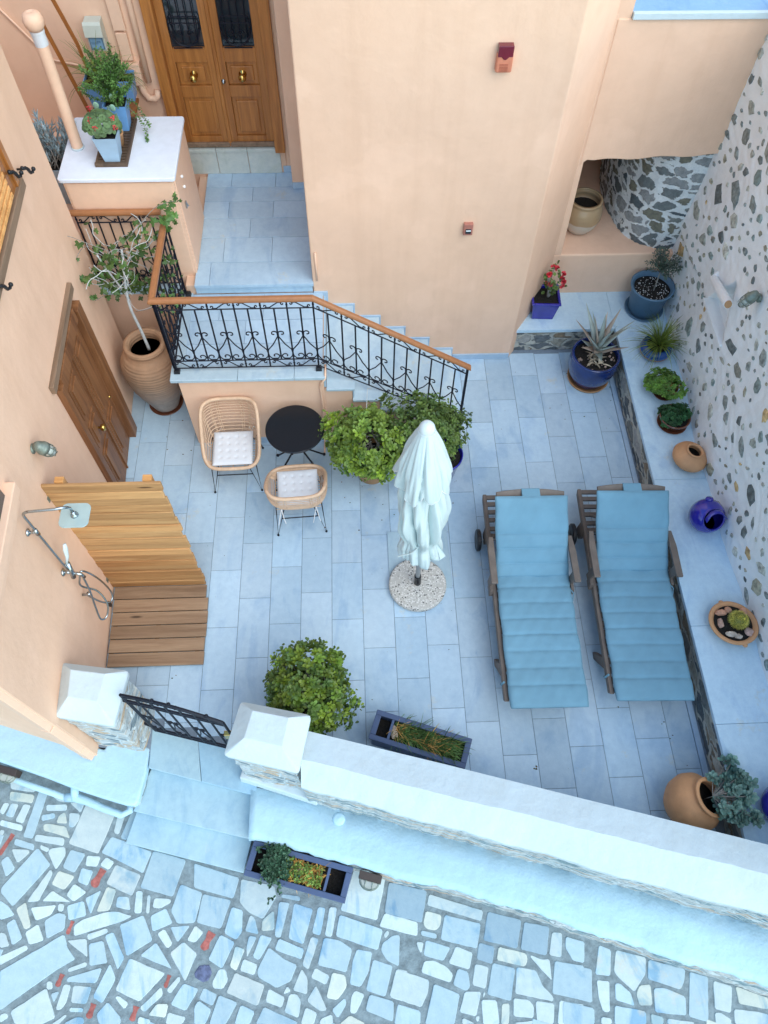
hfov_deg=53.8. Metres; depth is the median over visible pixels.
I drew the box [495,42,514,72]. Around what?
alarm siren
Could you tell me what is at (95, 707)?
gate pillar
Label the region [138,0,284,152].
door frame
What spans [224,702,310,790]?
gate pillar
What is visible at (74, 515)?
outdoor shower
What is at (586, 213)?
glazed jar
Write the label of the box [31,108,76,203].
succulent pot
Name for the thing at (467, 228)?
wall light
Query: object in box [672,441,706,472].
terracotta pot
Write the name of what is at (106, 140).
geranium pot
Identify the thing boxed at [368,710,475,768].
planter box
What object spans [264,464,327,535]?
rattan chair
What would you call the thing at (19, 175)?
shutter hook
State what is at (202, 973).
dark paver
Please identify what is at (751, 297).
wall lamp
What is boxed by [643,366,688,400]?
parsley pot
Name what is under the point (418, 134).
house
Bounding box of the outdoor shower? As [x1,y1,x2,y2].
[22,503,112,619]
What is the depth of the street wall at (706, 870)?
5.62 m
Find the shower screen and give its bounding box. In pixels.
[41,474,205,586]
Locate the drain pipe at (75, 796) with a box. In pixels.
[14,778,132,818]
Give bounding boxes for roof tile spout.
[709,270,732,307]
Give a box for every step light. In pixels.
[0,765,21,784]
[358,870,381,890]
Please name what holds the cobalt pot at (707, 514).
on the stone bench
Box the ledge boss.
[333,812,344,825]
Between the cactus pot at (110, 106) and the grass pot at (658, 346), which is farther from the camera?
the grass pot at (658, 346)
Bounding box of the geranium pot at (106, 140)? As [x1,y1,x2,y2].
[82,106,122,161]
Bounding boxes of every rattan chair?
[198,396,263,492]
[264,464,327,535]
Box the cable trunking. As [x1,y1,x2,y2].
[105,0,160,116]
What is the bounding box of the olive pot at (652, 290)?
[624,246,682,321]
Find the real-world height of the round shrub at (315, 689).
0.996 m
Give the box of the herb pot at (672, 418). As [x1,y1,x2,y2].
[657,402,692,433]
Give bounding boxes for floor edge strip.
[609,376,708,776]
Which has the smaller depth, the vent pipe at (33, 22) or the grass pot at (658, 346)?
the vent pipe at (33, 22)
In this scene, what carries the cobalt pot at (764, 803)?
on the stone bench
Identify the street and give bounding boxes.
[0,762,767,1023]
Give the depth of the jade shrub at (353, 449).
7.43 m
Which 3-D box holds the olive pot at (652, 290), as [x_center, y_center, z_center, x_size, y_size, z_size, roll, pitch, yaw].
[3.048,-2.583,8.538,0.511,0.796,0.509,-2,60,-2]
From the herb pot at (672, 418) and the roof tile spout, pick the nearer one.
the roof tile spout
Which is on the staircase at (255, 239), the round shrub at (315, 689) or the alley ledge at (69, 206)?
the alley ledge at (69, 206)
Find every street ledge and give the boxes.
[0,725,150,807]
[249,787,767,995]
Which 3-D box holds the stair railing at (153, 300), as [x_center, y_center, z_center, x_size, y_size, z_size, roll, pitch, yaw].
[-0.624,-1.832,7.752,2.931,2.044,1.124,-2,60,-2]
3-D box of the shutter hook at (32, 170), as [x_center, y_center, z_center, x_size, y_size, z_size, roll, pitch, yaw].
[-2.707,-2.598,5.747,0.138,0.137,0.113,-34,66,-18]
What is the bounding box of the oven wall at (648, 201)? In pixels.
[600,154,712,248]
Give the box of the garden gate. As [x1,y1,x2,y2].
[119,693,230,747]
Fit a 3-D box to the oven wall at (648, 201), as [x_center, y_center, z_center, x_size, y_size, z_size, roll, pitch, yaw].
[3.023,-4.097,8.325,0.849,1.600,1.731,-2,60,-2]
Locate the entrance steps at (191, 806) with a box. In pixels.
[126,730,259,872]
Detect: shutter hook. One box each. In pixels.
[0,282,12,290]
[7,170,23,177]
[16,166,35,173]
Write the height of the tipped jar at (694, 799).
0.532 m
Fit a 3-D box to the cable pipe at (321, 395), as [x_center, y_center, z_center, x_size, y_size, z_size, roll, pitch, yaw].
[-0.616,-1.034,7.832,0.077,1.104,0.340,15,61,8]
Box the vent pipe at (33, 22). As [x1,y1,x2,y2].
[22,9,83,150]
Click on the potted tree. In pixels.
(145, 364)
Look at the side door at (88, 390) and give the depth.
7.10 m
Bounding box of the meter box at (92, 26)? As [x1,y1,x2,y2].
[82,16,108,50]
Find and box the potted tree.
[68,192,183,415]
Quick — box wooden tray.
[95,117,136,166]
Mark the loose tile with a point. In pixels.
(395, 560)
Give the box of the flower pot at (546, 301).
[531,260,566,318]
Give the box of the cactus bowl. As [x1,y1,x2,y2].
[708,600,758,647]
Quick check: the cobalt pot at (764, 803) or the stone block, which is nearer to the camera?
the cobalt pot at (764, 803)
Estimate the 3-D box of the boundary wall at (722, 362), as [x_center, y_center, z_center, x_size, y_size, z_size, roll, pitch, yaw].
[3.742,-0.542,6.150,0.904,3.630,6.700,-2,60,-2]
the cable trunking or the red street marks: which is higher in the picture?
the cable trunking
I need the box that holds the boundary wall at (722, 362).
[663,34,767,682]
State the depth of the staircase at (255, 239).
7.92 m
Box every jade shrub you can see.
[318,401,405,484]
[375,390,472,478]
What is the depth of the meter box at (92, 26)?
7.20 m
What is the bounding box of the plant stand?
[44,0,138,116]
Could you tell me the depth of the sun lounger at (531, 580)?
7.00 m
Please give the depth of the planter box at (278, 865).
6.25 m
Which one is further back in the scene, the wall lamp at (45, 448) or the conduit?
the conduit
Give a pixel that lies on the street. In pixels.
(412, 958)
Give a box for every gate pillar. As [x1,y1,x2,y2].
[57,663,154,750]
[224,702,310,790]
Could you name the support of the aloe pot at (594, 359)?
on the patio floor
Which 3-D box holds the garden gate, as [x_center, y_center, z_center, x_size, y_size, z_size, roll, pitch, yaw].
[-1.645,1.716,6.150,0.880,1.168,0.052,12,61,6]
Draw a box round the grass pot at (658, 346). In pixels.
[623,310,686,368]
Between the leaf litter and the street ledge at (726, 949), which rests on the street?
the street ledge at (726, 949)
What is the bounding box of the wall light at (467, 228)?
[463,222,472,234]
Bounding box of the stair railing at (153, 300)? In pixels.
[147,215,470,412]
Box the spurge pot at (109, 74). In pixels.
[77,41,151,142]
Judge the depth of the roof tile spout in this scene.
7.24 m
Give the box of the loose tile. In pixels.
[387,530,451,587]
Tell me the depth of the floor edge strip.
8.12 m
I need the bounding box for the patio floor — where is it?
[106,352,715,831]
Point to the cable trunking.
(117, 18)
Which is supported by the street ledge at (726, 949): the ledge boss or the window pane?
the ledge boss
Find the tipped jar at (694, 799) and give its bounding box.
[663,753,764,829]
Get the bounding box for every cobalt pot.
[688,496,727,532]
[760,787,767,819]
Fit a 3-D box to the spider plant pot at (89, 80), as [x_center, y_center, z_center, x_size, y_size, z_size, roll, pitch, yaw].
[-2.775,-4.227,7.278,0.855,0.636,0.730,37,66,18]
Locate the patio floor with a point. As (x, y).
(348, 620)
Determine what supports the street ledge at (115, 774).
on the street
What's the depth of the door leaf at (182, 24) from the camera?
7.69 m
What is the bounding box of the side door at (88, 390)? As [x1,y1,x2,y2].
[57,300,136,481]
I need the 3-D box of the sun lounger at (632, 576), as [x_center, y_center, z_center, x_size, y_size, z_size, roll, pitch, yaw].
[2.333,0.665,7.054,0.896,0.826,2.177,0,60,-1]
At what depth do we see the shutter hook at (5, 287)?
5.22 m
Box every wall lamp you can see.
[30,441,57,456]
[738,290,761,307]
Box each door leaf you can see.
[152,0,230,147]
[207,0,274,146]
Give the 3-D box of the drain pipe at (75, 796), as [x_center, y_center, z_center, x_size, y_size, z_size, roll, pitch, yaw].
[-2.899,2.410,6.636,1.492,0.165,0.172,13,61,7]
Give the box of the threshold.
[188,147,281,173]
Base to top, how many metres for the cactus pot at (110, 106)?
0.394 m
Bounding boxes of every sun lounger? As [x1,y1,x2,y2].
[475,488,588,708]
[568,483,694,700]
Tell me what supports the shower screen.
on the patio floor
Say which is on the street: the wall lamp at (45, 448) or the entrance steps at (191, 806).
the entrance steps at (191, 806)
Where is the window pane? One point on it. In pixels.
(2, 496)
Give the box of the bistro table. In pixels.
[265,405,324,480]
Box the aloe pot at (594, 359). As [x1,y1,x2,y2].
[567,303,633,392]
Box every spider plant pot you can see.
[58,31,130,108]
[114,47,146,100]
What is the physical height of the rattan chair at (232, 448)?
0.824 m
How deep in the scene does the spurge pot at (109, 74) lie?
6.77 m
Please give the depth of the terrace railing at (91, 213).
7.22 m
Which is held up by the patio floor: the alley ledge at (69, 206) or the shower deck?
the shower deck
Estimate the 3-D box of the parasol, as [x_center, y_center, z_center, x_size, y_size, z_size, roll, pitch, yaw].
[0.344,0.062,6.304,0.566,2.658,0.566,-2,60,-2]
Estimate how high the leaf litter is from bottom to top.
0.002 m
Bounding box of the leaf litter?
[167,373,687,769]
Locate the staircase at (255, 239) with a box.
[101,172,508,442]
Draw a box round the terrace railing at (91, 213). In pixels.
[69,208,179,283]
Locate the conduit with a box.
[0,8,82,66]
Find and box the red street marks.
[0,833,215,1020]
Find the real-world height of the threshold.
0.313 m
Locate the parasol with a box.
[389,420,452,611]
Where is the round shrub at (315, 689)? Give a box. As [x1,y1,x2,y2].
[262,637,364,734]
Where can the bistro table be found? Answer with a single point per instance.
(291, 430)
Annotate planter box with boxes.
[244,840,352,904]
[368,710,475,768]
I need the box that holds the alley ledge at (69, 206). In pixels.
[38,132,99,282]
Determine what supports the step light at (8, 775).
attached to the street ledge at (115, 774)
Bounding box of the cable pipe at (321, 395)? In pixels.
[319,364,325,454]
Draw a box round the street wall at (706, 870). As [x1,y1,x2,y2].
[301,731,767,929]
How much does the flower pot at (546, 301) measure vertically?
0.668 m
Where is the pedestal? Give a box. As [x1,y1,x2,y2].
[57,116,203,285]
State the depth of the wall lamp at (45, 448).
5.64 m
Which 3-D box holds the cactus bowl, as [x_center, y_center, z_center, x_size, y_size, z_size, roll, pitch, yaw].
[3.146,0.990,6.800,0.444,0.238,0.414,21,62,11]
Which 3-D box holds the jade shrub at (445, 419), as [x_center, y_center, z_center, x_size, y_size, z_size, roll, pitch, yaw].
[0.404,-0.740,7.774,0.999,0.938,0.914,-2,60,-2]
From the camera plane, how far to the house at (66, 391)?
5.97 m
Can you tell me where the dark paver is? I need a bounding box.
[194,965,211,981]
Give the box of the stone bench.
[513,291,767,844]
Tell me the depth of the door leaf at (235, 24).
7.71 m
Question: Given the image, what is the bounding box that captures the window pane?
[0,490,4,518]
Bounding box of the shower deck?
[107,585,208,667]
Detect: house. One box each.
[0,0,767,356]
[0,45,136,759]
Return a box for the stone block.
[240,770,316,804]
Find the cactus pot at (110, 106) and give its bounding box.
[93,94,123,145]
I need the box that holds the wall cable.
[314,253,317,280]
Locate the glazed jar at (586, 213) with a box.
[567,187,603,234]

